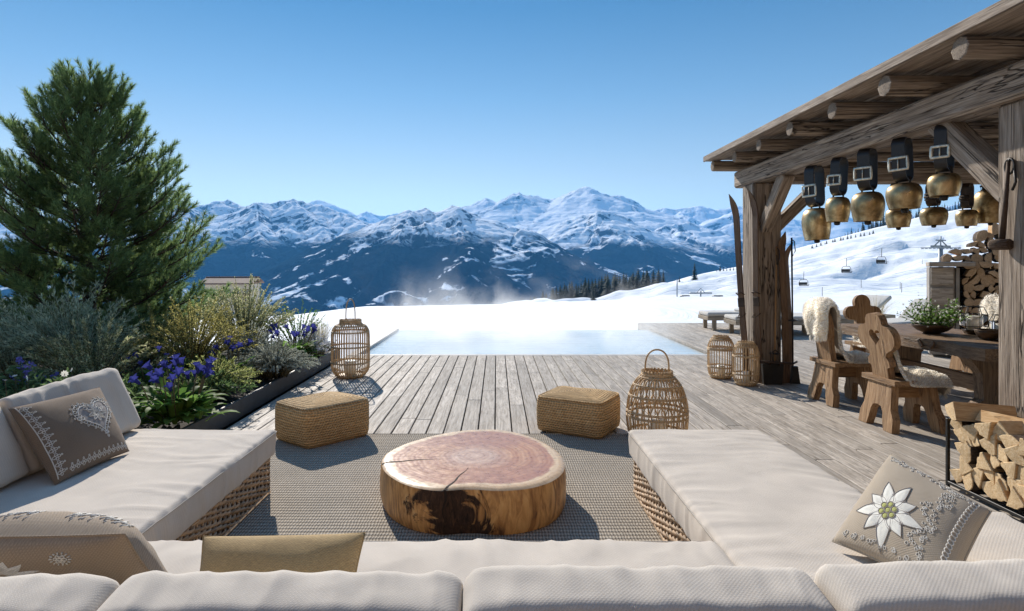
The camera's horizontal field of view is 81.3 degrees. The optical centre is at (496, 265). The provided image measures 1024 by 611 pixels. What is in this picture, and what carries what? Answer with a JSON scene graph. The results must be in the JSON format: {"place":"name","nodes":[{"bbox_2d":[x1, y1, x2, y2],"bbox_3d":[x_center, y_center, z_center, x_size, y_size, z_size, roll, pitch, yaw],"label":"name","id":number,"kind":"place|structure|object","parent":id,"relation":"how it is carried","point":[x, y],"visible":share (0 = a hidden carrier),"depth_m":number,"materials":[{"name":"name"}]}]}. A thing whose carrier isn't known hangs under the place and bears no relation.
{"place":"outdoors","nodes":[
{"label":"outdoors","id":0,"kind":"place"},
{"bbox_2d":[221,360,546,433],"bbox_3d":[3.938,1.690,6.725,18.675,0.240,17.650,0,0,0],"label":"deck foundation","id":1,"kind":"object","parent":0,"point":[246,415],"visible":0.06,"depth_m":7.00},
{"bbox_2d":[0,347,338,429],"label":"planter bed","id":2,"kind":"object","parent":1,"relation":"on","point":[248,400],"visible":0.05,"depth_m":6.34,"materials":[{"name":"metal"}]},
{"bbox_2d":[0,294,71,384],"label":"silver shrub","id":3,"kind":"object","parent":2,"relation":"on","point":[8,355],"visible":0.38,"depth_m":6.61,"materials":[{"name":"green plant"}]},
{"bbox_2d":[0,356,73,398],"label":"flowering plant","id":4,"kind":"object","parent":2,"relation":"on","point":[23,372],"visible":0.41,"depth_m":5.25,"materials":[{"name":"green plant"}]},
{"bbox_2d":[0,367,134,397],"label":"star plant","id":5,"kind":"object","parent":2,"relation":"on","point":[40,378],"visible":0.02,"depth_m":5.02,"materials":[{"name":"green plant"}]},
{"bbox_2d":[0,274,149,370],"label":"silver shrub","id":6,"kind":"object","parent":2,"relation":"on","point":[63,328],"visible":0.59,"depth_m":6.44,"materials":[{"name":"green plant"}]},
{"bbox_2d":[5,308,170,379],"bbox_3d":[-4.182,0.892,6.141,1.331,0.921,1.473,0,0,0],"label":"silver shrub","id":7,"kind":"object","parent":2,"relation":"on","point":[85,363],"visible":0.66,"depth_m":6.05,"materials":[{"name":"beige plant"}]},
{"bbox_2d":[0,56,239,360],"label":"pine tree","id":8,"kind":"object","parent":2,"relation":"on","point":[138,274],"visible":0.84,"depth_m":8.84,"materials":[{"name":"green plant"}]},
{"bbox_2d":[121,373,158,408],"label":"plant","id":9,"kind":"object","parent":2,"relation":"on","point":[133,388],"visible":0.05,"depth_m":5.54,"materials":[{"name":"green plant"}]},
{"bbox_2d":[89,309,199,365],"bbox_3d":[-4.918,0.965,8.231,1.660,0.777,1.659,0,0,0],"label":"dark shrub","id":10,"kind":"object","parent":2,"relation":"on","point":[146,318],"visible":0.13,"depth_m":8.14,"materials":[{"name":"green plant"}]},
{"bbox_2d":[121,346,173,387],"bbox_3d":[-3.721,1.114,6.434,0.598,0.470,0.613,0,0,0],"label":"gentian","id":11,"kind":"object","parent":2,"relation":"on","point":[143,373],"visible":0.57,"depth_m":6.36,"materials":[{"name":"blue plant"}]},
{"bbox_2d":[112,301,195,371],"bbox_3d":[-4.374,0.898,7.580,1.233,0.910,1.232,0,0,0],"label":"golden shrub","id":12,"kind":"object","parent":2,"relation":"on","point":[145,360],"visible":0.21,"depth_m":7.52,"materials":[{"name":"green plant"}]},
{"bbox_2d":[127,353,239,428],"bbox_3d":[-2.722,1.059,5.127,0.908,0.581,0.837,0,0,-34],"label":"gentian","id":13,"kind":"object","parent":2,"relation":"on","point":[168,404],"visible":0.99,"depth_m":5.02,"materials":[{"name":"green plant"}]},
{"bbox_2d":[125,292,262,367],"bbox_3d":[-3.594,0.836,7.247,1.531,1.035,1.425,0,0,0],"label":"golden shrub","id":14,"kind":"object","parent":2,"relation":"on","point":[188,347],"visible":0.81,"depth_m":7.13,"materials":[{"name":"green plant"}]},
{"bbox_2d":[158,367,257,400],"bbox_3d":[-2.975,1.184,5.987,1.106,0.340,0.966,0,0,38],"label":"plant","id":15,"kind":"object","parent":2,"relation":"on","point":[228,383],"visible":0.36,"depth_m":5.96,"materials":[{"name":"green plant"}]},
{"bbox_2d":[164,351,262,395],"bbox_3d":[-2.981,1.126,6.250,1.056,0.455,1.080,0,0,0],"label":"lime shrub","id":16,"kind":"object","parent":2,"relation":"on","point":[247,373],"visible":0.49,"depth_m":6.21,"materials":[{"name":"green plant"}]},
{"bbox_2d":[207,336,253,378],"bbox_3d":[-3.114,1.077,6.993,0.625,0.510,0.584,0,0,0],"label":"gentian","id":17,"kind":"object","parent":2,"relation":"on","point":[233,347],"visible":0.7,"depth_m":6.91,"materials":[{"name":"blue plant"}]},
{"bbox_2d":[187,273,298,355],"bbox_3d":[-3.716,0.729,8.768,1.540,1.248,1.630,0,0,0],"label":"cream shrub","id":18,"kind":"object","parent":2,"relation":"on","point":[250,315],"visible":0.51,"depth_m":8.73,"materials":[{"name":"green plant"}]},
{"bbox_2d":[223,320,284,371],"bbox_3d":[-3.155,1.028,7.780,0.890,0.648,0.894,0,0,0],"label":"grey santolina","id":19,"kind":"object","parent":2,"relation":"on","point":[258,350],"visible":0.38,"depth_m":7.72,"materials":[{"name":"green plant"}]},
{"bbox_2d":[234,334,320,379],"bbox_3d":[-2.700,1.089,7.225,1.110,0.530,1.089,0,0,-22],"label":"grey santolina","id":20,"kind":"object","parent":2,"relation":"on","point":[277,363],"visible":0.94,"depth_m":7.14,"materials":[{"name":"green plant"}]},
{"bbox_2d":[265,323,323,358],"bbox_3d":[-2.854,1.070,8.262,0.858,0.557,0.904,0,0,0],"label":"gentian","id":21,"kind":"object","parent":2,"relation":"on","point":[307,346],"visible":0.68,"depth_m":8.26,"materials":[{"name":"blue plant"}]},
{"bbox_2d":[265,299,325,342],"bbox_3d":[-3.109,0.918,9.165,0.959,0.868,0.951,0,0,0],"label":"cream shrub","id":22,"kind":"object","parent":2,"relation":"on","point":[293,327],"visible":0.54,"depth_m":9.12,"materials":[{"name":"green plant"}]},
{"bbox_2d":[295,331,340,357],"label":"lavender","id":23,"kind":"object","parent":2,"relation":"on","point":[321,346],"visible":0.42,"depth_m":8.79,"materials":[{"name":"grey plant"}]},
{"bbox_2d":[304,314,335,340],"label":"grass tuft","id":24,"kind":"object","parent":2,"relation":"on","point":[320,327],"visible":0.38,"depth_m":9.40,"materials":[{"name":"plant"}]},
{"bbox_2d":[225,323,1023,523],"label":"deck","id":25,"kind":"structure","parent":1,"relation":"on","point":[841,443],"depth_m":6.63,"materials":[{"name":"grey wood"}]},
{"bbox_2d":[0,368,276,540],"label":"sofa","id":26,"kind":"object","parent":25,"relation":"on","point":[173,484],"visible":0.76,"depth_m":3.07,"materials":[{"name":"fabric"}]},
{"bbox_2d":[8,387,128,484],"bbox_3d":[-2.257,0.887,3.223,0.323,0.351,0.639,0,0,7],"label":"pillow","id":27,"kind":"object","parent":26,"relation":"on","point":[67,436],"visible":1,"depth_m":3.09,"materials":[{"name":"brown fabric"}]},
{"bbox_2d":[330,299,369,378],"bbox_3d":[-1.975,0.973,8.050,0.524,1.062,0.524,0,0,0],"label":"wicker lantern","id":28,"kind":"object","parent":25,"relation":"on","point":[349,364],"visible":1,"depth_m":7.92,"materials":[{"name":"wicker"}]},
{"bbox_2d":[221,434,661,540],"bbox_3d":[-0.150,1.492,3.639,4.412,0.017,3.277,0,0,0],"label":"rug","id":29,"kind":"object","parent":25,"relation":"on","point":[333,488],"visible":0.26,"depth_m":3.84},
{"bbox_2d":[275,391,368,448],"bbox_3d":[-1.512,1.307,5.179,0.552,0.358,0.669,0,0,43],"label":"pouf","id":30,"kind":"object","parent":29,"relation":"on","point":[317,420],"visible":0.99,"depth_m":4.98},
{"bbox_2d":[380,429,565,534],"bbox_3d":[-0.153,1.356,3.889,1.184,0.260,1.239,0,0,0],"label":"log table","id":31,"kind":"object","parent":29,"relation":"on","point":[494,482],"visible":1,"depth_m":3.44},
{"bbox_2d":[0,538,1023,610],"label":"sofa","id":32,"kind":"object","parent":29,"relation":"on","point":[477,574],"visible":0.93,"depth_m":1.45,"materials":[{"name":"fabric"}]},
{"bbox_2d":[0,510,167,584],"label":"pillow","id":33,"kind":"object","parent":32,"relation":"on","point":[120,551],"visible":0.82,"depth_m":1.71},
{"bbox_2d":[200,532,365,572],"bbox_3d":[-0.668,0.964,1.776,0.499,0.262,0.254,0,0,0],"label":"pillow","id":34,"kind":"object","parent":32,"relation":"on","point":[311,553],"visible":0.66,"depth_m":1.79,"materials":[{"name":"fabric"}]},
{"bbox_2d":[626,349,688,430],"bbox_3d":[1.385,1.110,5.150,0.529,0.786,0.529,0,0,0],"label":"wicker lantern","id":35,"kind":"object","parent":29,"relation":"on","point":[655,376],"visible":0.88,"depth_m":5.03,"materials":[{"name":"wicker"}]},
{"bbox_2d":[628,429,968,580],"bbox_3d":[1.304,1.273,2.569,0.898,0.431,2.761,0,0,0],"label":"sofa","id":36,"kind":"object","parent":29,"relation":"on","point":[757,498],"visible":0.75,"depth_m":2.84,"materials":[{"name":"fabric"}]},
{"bbox_2d":[832,454,991,562],"bbox_3d":[1.513,0.906,2.147,0.413,0.271,0.517,0,0,-19],"label":"pillow","id":37,"kind":"object","parent":36,"relation":"on","point":[901,510],"visible":0.96,"depth_m":2.09,"materials":[{"name":"beige fabric"}]},
{"bbox_2d":[537,386,619,438],"bbox_3d":[0.754,1.313,5.460,0.673,0.347,0.590,0,0,29],"label":"pouf","id":38,"kind":"object","parent":25,"relation":"on","point":[584,412],"visible":1,"depth_m":5.23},
{"bbox_2d":[638,323,712,353],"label":"deck fascia","id":39,"kind":"structure","parent":25,"relation":"attached to","point":[641,327],"depth_m":12.50,"materials":[{"name":"grey wood"}]},
{"bbox_2d":[698,310,738,330],"bbox_3d":[5.852,1.284,14.100,1.959,0.432,0.680,0,0,0],"label":"sun lounger","id":40,"kind":"object","parent":25,"relation":"on","point":[714,316],"visible":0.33,"depth_m":13.79,"materials":[{"name":"fabric"}]},
{"bbox_2d":[707,334,733,379],"bbox_3d":[3.000,1.216,7.980,0.354,0.574,0.354,0,0,-28],"label":"wicker lantern","id":41,"kind":"object","parent":25,"relation":"on","point":[720,373],"visible":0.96,"depth_m":7.90,"materials":[{"name":"wicker"}]},
{"bbox_2d":[729,194,750,379],"bbox_3d":[3.139,0.278,7.735,0.121,2.457,0.114,2,-7,-28],"label":"ski","id":42,"kind":"object","parent":25,"relation":"on","point":[739,271],"visible":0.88,"depth_m":7.76,"materials":[{"name":"brown wood"}]},
{"bbox_2d":[732,340,759,386],"bbox_3d":[3.135,1.226,7.500,0.322,0.554,0.322,0,0,-43],"label":"wicker lantern","id":43,"kind":"object","parent":25,"relation":"on","point":[745,380],"visible":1,"depth_m":7.42,"materials":[{"name":"wicker"}]},
{"bbox_2d":[748,190,761,383],"bbox_3d":[3.288,0.260,7.612,0.121,2.481,0.114,-1,-1,-20],"label":"ski","id":44,"kind":"object","parent":25,"relation":"on","point":[755,230],"visible":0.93,"depth_m":7.61,"materials":[{"name":"brown wood"}]},
{"bbox_2d":[724,314,806,335],"bbox_3d":[6.052,1.284,13.000,1.958,0.432,0.680,0,0,0],"label":"sun lounger","id":45,"kind":"object","parent":25,"relation":"on","point":[732,320],"visible":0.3,"depth_m":12.86,"materials":[{"name":"fabric"}]},
{"bbox_2d":[752,350,799,384],"bbox_3d":[3.569,1.275,7.554,0.582,0.450,0.173,0,0,0],"label":"ski holder","id":46,"kind":"object","parent":25,"relation":"on","point":[772,372],"visible":0.94,"depth_m":7.51,"materials":[{"name":"black metal"}]},
{"bbox_2d":[778,232,789,382],"bbox_3d":[3.684,0.533,7.598,0.095,1.931,0.121,-1,-2,-4],"label":"ski","id":47,"kind":"object","parent":25,"relation":"on","point":[784,307],"visible":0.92,"depth_m":7.62,"materials":[{"name":"brown wood"}]},
{"bbox_2d":[785,244,791,372],"bbox_3d":[3.799,0.599,7.684,0.095,1.801,0.121,-1,-1,-30],"label":"ski","id":48,"kind":"object","parent":25,"relation":"on","point":[787,251],"visible":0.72,"depth_m":7.71,"materials":[{"name":"brown wood"}]},
{"bbox_2d":[788,238,797,365],"bbox_3d":[3.787,0.560,7.646,0.136,1.841,0.189,0,0,41],"label":"ski pole","id":49,"kind":"object","parent":25,"relation":"on","point":[792,254],"visible":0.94,"depth_m":7.64,"materials":[{"name":"metal"}]},
{"bbox_2d":[807,312,879,407],"bbox_3d":[3.789,0.979,6.560,0.531,1.050,0.490,0,0,-2],"label":"wooden chair","id":50,"kind":"object","parent":25,"relation":"on","point":[830,368],"visible":0.73,"depth_m":6.49,"materials":[{"name":"brown wood"}]},
{"bbox_2d":[802,297,869,363],"bbox_3d":[3.789,0.736,6.558,0.759,0.808,0.534,0,0,-2],"label":"sheepskin","id":51,"kind":"object","parent":50,"relation":"on","point":[816,311],"visible":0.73,"depth_m":6.43,"materials":[{"name":"fur"}]},
{"bbox_2d":[843,294,880,371],"bbox_3d":[5.050,0.951,8.035,0.499,1.107,0.539,0,0,0],"label":"wooden chair","id":52,"kind":"object","parent":25,"relation":"on","point":[859,310],"visible":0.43,"depth_m":8.21,"materials":[{"name":"brown wood"}]},
{"bbox_2d":[703,0,1023,418],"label":"pavilion","id":53,"kind":"structure","parent":25,"relation":"on","point":[962,81],"depth_m":4.61,"materials":[{"name":"brown wood"}]},
{"bbox_2d":[769,246,780,360],"bbox_3d":[3.551,0.495,7.606,0.139,1.491,0.136,0,0,-8],"label":"ski pole","id":54,"kind":"object","parent":53,"relation":"attached to","point":[776,264],"visible":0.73,"depth_m":7.63,"materials":[{"name":"brown wood"}]},
{"bbox_2d":[801,165,830,242],"bbox_3d":[3.436,-0.663,6.425,0.250,0.843,0.305,-2,0,-24],"label":"cow bell","id":55,"kind":"object","parent":53,"relation":"hanging from","point":[816,227],"visible":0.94,"depth_m":6.38,"materials":[{"name":"gold metal"}]},
{"bbox_2d":[825,157,850,224],"bbox_3d":[3.407,-0.744,5.945,0.199,0.683,0.236,1,1,-32],"label":"cow bell","id":56,"kind":"object","parent":53,"relation":"hanging from","point":[837,210],"visible":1,"depth_m":5.90,"materials":[{"name":"gold metal"}]},
{"bbox_2d":[850,148,884,224],"bbox_3d":[3.426,-0.730,5.507,0.231,0.710,0.282,-2,1,-34],"label":"cow bell","id":57,"kind":"object","parent":53,"relation":"hanging from","point":[868,208],"visible":1,"depth_m":5.45,"materials":[{"name":"gold metal"}]},
{"bbox_2d":[885,183,911,229],"bbox_3d":[5.305,-0.783,7.883,0.249,0.624,0.303,-2,1,-32],"label":"cow bell","id":58,"kind":"object","parent":53,"relation":"hanging from","point":[898,220],"visible":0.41,"depth_m":7.79,"materials":[{"name":"gold metal"}]},
{"bbox_2d":[885,137,922,212],"bbox_3d":[3.428,-0.763,5.027,0.222,0.643,0.271,-1,-1,-35],"label":"cow bell","id":59,"kind":"object","parent":53,"relation":"hanging from","point":[904,197],"visible":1,"depth_m":4.98,"materials":[{"name":"gold metal"}]},
{"bbox_2d":[919,186,948,227],"bbox_3d":[5.773,-0.798,7.879,0.265,0.594,0.323,-1,0,-32],"label":"cow bell","id":60,"kind":"object","parent":53,"relation":"hanging from","point":[932,217],"visible":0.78,"depth_m":7.81,"materials":[{"name":"gold metal"}]},
{"bbox_2d":[926,125,961,200],"bbox_3d":[3.408,-0.789,4.543,0.193,0.591,0.222,2,-1,-36],"label":"cow bell","id":61,"kind":"object","parent":53,"relation":"hanging from","point":[941,186],"visible":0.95,"depth_m":4.50,"materials":[{"name":"gold metal"}]},
{"bbox_2d":[955,183,978,228],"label":"cow bell","id":62,"kind":"object","parent":53,"relation":"hanging from","point":[966,217],"visible":0.98,"depth_m":7.85,"materials":[{"name":"gold metal"}]},
{"bbox_2d":[972,185,998,225],"bbox_3d":[6.538,-0.820,7.888,0.331,0.578,0.404,-1,2,-32],"label":"cow bell","id":63,"kind":"object","parent":53,"relation":"hanging from","point":[986,205],"visible":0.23,"depth_m":7.81,"materials":[{"name":"gold metal"}]},
{"bbox_2d":[987,157,1016,249],"bbox_3d":[3.336,-0.406,3.920,0.072,0.604,0.162,0,0,-24],"label":"hanging mallet","id":64,"kind":"object","parent":53,"relation":"hanging from","point":[1002,242],"visible":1,"depth_m":3.90,"materials":[{"name":"wood"}]},
{"bbox_2d":[839,294,895,317],"bbox_3d":[8.547,1.107,14.299,1.956,0.786,0.680,0,0,-20],"label":"sun lounger","id":65,"kind":"object","parent":25,"relation":"on","point":[883,300],"visible":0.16,"depth_m":14.31,"materials":[{"name":"white wood"}]},
{"bbox_2d":[858,312,944,433],"bbox_3d":[3.758,0.969,5.550,0.534,1.070,0.527,0,0,0],"label":"wooden chair","id":66,"kind":"object","parent":25,"relation":"on","point":[888,387],"visible":0.94,"depth_m":5.48,"materials":[{"name":"brown wood"}]},
{"bbox_2d":[893,350,953,399],"bbox_3d":[3.868,0.981,5.549,0.522,0.482,0.569,0,0,0],"label":"sheepskin","id":67,"kind":"object","parent":66,"relation":"on","point":[928,378],"visible":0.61,"depth_m":5.36,"materials":[{"name":"fur"}]},
{"bbox_2d":[886,299,925,323],"bbox_3d":[8.249,1.096,12.000,1.951,0.807,0.680,0,0,-25],"label":"sun lounger","id":68,"kind":"object","parent":25,"relation":"on","point":[900,320],"visible":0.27,"depth_m":12.17,"materials":[{"name":"white wood"}]},
{"bbox_2d":[840,324,998,404],"bbox_3d":[4.916,1.125,6.550,1.082,0.750,2.360,0,0,0],"label":"dining table","id":69,"kind":"object","parent":25,"relation":"on","point":[978,356],"visible":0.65,"depth_m":5.98,"materials":[{"name":"brown wood"}]},
{"bbox_2d":[911,322,953,333],"bbox_3d":[4.820,0.697,6.600,0.396,0.107,0.396,0,0,0],"label":"flower bowl","id":70,"kind":"object","parent":69,"relation":"on","point":[933,329],"visible":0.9,"depth_m":6.48,"materials":[{"name":"wood"}]},
{"bbox_2d":[896,292,971,326],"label":"flowering plant","id":71,"kind":"object","parent":70,"relation":"on","point":[948,316],"visible":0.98,"depth_m":6.54,"materials":[{"name":"green plant"}]},
{"bbox_2d":[959,306,988,334],"bbox_3d":[5.240,0.598,6.550,0.258,0.304,0.224,0,0,-17],"label":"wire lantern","id":72,"kind":"object","parent":69,"relation":"on","point":[979,321],"visible":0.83,"depth_m":6.51,"materials":[{"name":"glass"}]},
{"bbox_2d":[973,328,998,340],"bbox_3d":[4.980,0.698,6.020,0.261,0.105,0.261,0,0,0],"label":"copper bowl","id":73,"kind":"object","parent":69,"relation":"on","point":[987,334],"visible":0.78,"depth_m":5.96,"materials":[{"name":"brown metal"}]},
{"bbox_2d":[949,355,973,390],"bbox_3d":[5.961,0.979,7.350,0.531,1.050,0.490,0,0,0],"label":"wooden chair","id":74,"kind":"object","parent":25,"relation":"on","point":[958,363],"visible":0.12,"depth_m":7.39,"materials":[{"name":"brown wood"}]},
{"bbox_2d":[946,293,998,354],"bbox_3d":[5.964,0.733,7.347,0.733,0.802,0.490,0,0,0],"label":"sheepskin","id":75,"kind":"object","parent":74,"relation":"on","point":[990,303],"visible":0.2,"depth_m":7.37,"materials":[{"name":"fur"}]},
{"bbox_2d":[926,262,998,355],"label":"log store","id":76,"kind":"structure","parent":25,"relation":"on","point":[942,282],"depth_m":9.72,"materials":[{"name":"brown wood"}]},
{"bbox_2d":[945,418,1023,519],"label":"firewood rack","id":77,"kind":"object","parent":25,"relation":"on","point":[948,482],"visible":0.32,"depth_m":4.00,"materials":[{"name":"black metal"}]},
{"bbox_2d":[962,472,984,494],"bbox_3d":[3.180,1.402,3.849,0.284,0.158,0.101,0,0,3],"label":"split log","id":78,"kind":"object","parent":77,"relation":"in","point":[970,484],"visible":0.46,"depth_m":3.83,"materials":[{"name":"brown wood"}]},
{"bbox_2d":[959,455,975,475],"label":"split log","id":79,"kind":"object","parent":78,"relation":"on","point":[965,467],"visible":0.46,"depth_m":3.87,"materials":[{"name":"brown wood"}]},
{"bbox_2d":[960,440,987,465],"bbox_3d":[3.179,1.211,3.864,0.288,0.161,0.090,0,0,3],"label":"split log","id":80,"kind":"object","parent":79,"relation":"on","point":[970,454],"visible":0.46,"depth_m":3.83,"materials":[{"name":"brown wood"}]},
{"bbox_2d":[971,436,983,446],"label":"split log","id":81,"kind":"object","parent":80,"relation":"on","point":[976,443],"visible":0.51,"depth_m":3.79,"materials":[{"name":"brown wood"}]},
{"bbox_2d":[961,424,980,442],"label":"split log","id":82,"kind":"object","parent":81,"relation":"on","point":[971,432],"visible":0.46,"depth_m":3.82,"materials":[{"name":"brown wood"}]},
{"bbox_2d":[945,401,1016,422],"bbox_3d":[3.167,0.958,3.897,0.350,0.133,0.163,0,0,19],"label":"split log","id":83,"kind":"object","parent":82,"relation":"on","point":[962,411],"visible":0.63,"depth_m":3.87,"materials":[{"name":"brown wood"}]},
{"bbox_2d":[981,481,996,499],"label":"split log","id":84,"kind":"object","parent":77,"relation":"in","point":[987,486],"visible":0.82,"depth_m":3.71,"materials":[{"name":"brown wood"}]},
{"bbox_2d":[969,467,989,488],"bbox_3d":[3.185,1.343,3.805,0.287,0.131,0.134,0,0,-3],"label":"split log","id":85,"kind":"object","parent":84,"relation":"on","point":[977,475],"visible":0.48,"depth_m":3.77,"materials":[{"name":"brown wood"}]},
{"bbox_2d":[976,452,1004,471],"bbox_3d":[3.176,1.224,3.712,0.289,0.117,0.139,0,0,0],"label":"split log","id":86,"kind":"object","parent":85,"relation":"on","point":[983,460],"visible":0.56,"depth_m":3.71,"materials":[{"name":"brown wood"}]},
{"bbox_2d":[990,455,1008,468],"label":"split log","id":87,"kind":"object","parent":86,"relation":"on","point":[995,462],"visible":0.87,"depth_m":3.64,"materials":[{"name":"brown wood"}]},
{"bbox_2d":[979,434,1002,455],"bbox_3d":[3.181,1.096,3.698,0.290,0.139,0.119,0,0,0],"label":"split log","id":88,"kind":"object","parent":87,"relation":"on","point":[990,446],"visible":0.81,"depth_m":3.66,"materials":[{"name":"brown wood"}]},
{"bbox_2d":[974,422,997,439],"bbox_3d":[3.168,1.018,3.719,0.288,0.118,0.129,0,0,0],"label":"split log","id":89,"kind":"object","parent":88,"relation":"on","point":[985,430],"visible":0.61,"depth_m":3.69,"materials":[{"name":"brown wood"}]},
{"bbox_2d":[989,478,1010,501],"bbox_3d":[3.172,1.354,3.604,0.289,0.137,0.139,0,0,0],"label":"split log","id":90,"kind":"object","parent":77,"relation":"in","point":[998,492],"visible":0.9,"depth_m":3.59,"materials":[{"name":"brown wood"}]},
{"bbox_2d":[1006,486,1023,509],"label":"split log","id":91,"kind":"object","parent":77,"relation":"in","point":[1015,500],"visible":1,"depth_m":3.48,"materials":[{"name":"brown wood"}]},
{"bbox_2d":[966,512,1023,561],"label":"sofa","id":92,"kind":"object","parent":25,"relation":"on","point":[1000,536],"visible":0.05,"depth_m":2.30,"materials":[{"name":"fabric"}]},
{"bbox_2d":[363,330,524,359],"bbox_3d":[0.630,2.172,12.203,6.160,1.255,4.405,0,0,0],"label":"pool basin","id":93,"kind":"object","parent":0,"point":[398,330],"visible":0.02,"depth_m":11.75,"materials":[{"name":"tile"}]},
{"bbox_2d":[350,328,715,357],"bbox_3d":[0.590,1.520,12.150,6.200,0.040,4.370,0,0,0],"label":"pool coping","id":94,"kind":"object","parent":93,"relation":"on","point":[377,340],"visible":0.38,"depth_m":10.08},
{"bbox_2d":[365,330,703,353],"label":"pool water","id":95,"kind":"structure","parent":93,"relation":"in","point":[523,342],"depth_m":12.08,"materials":[{"name":"blue liquid"}]},
{"bbox_2d":[0,187,959,316],"bbox_3d":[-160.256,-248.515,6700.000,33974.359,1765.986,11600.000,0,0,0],"label":"mountains","id":96,"kind":"structure","parent":0,"point":[318,255],"depth_m":3632.08,"materials":[{"name":"snow"}]},
{"bbox_2d":[0,0,999,222],"label":"sky","id":97,"kind":"structure","parent":0,"point":[377,107],"materials":[{"name":"blue"}]},
{"bbox_2d":[137,208,998,358],"bbox_3d":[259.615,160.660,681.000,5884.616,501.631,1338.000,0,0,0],"label":"snow field","id":98,"kind":"structure","parent":0,"point":[662,302],"depth_m":136.34,"materials":[{"name":"snow"}]},
{"bbox_2d":[201,276,263,311],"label":"chalet","id":99,"kind":"object","parent":98,"relation":"on","point":[241,282],"visible":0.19,"depth_m":126.95,"materials":[{"name":"paint"}]},
{"bbox_2d":[841,200,961,236],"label":"distant wood","id":100,"kind":"object","parent":98,"relation":"on","point":[884,223],"visible":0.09,"depth_m":445.19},
{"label":"split log","id":101,"kind":"object","parent":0,"visible":0},
{"bbox_2d":[1016,484,1023,499],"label":"split log","id":102,"kind":"object","parent":101,"relation":"on","point":[1020,488],"visible":1,"depth_m":3.44,"materials":[{"name":"brown wood"}]},
{"bbox_2d":[1017,465,1023,481],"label":"split log","id":103,"kind":"object","parent":102,"relation":"on","point":[1020,474],"visible":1,"depth_m":3.47,"materials":[{"name":"brown wood"}]},
{"bbox_2d":[1001,462,1018,479],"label":"split log","id":104,"kind":"object","parent":103,"relation":"on","point":[1010,469],"visible":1,"depth_m":3.52,"materials":[{"name":"brown wood"}]},
{"bbox_2d":[996,444,1012,461],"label":"split log","id":105,"kind":"object","parent":104,"relation":"on","point":[1001,455],"visible":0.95,"depth_m":3.60,"materials":[{"name":"brown wood"}]},
{"bbox_2d":[992,421,1023,440],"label":"split log","id":106,"kind":"object","parent":105,"relation":"on","point":[1008,428],"visible":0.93,"depth_m":3.61,"materials":[{"name":"brown wood"}]},
{"bbox_2d":[1003,444,1023,465],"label":"split log","id":107,"kind":"object","parent":103,"relation":"on","point":[1011,452],"visible":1,"depth_m":3.49,"materials":[{"name":"brown wood"}]},
{"bbox_2d":[999,435,1023,447],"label":"split log","id":108,"kind":"object","parent":107,"relation":"on","point":[1009,440],"visible":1,"depth_m":3.53,"materials":[{"name":"brown wood"}]},
{"bbox_2d":[975,410,1023,428],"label":"split log","id":109,"kind":"object","parent":108,"relation":"on","point":[983,416],"visible":0.67,"depth_m":3.75,"materials":[{"name":"brown wood"}]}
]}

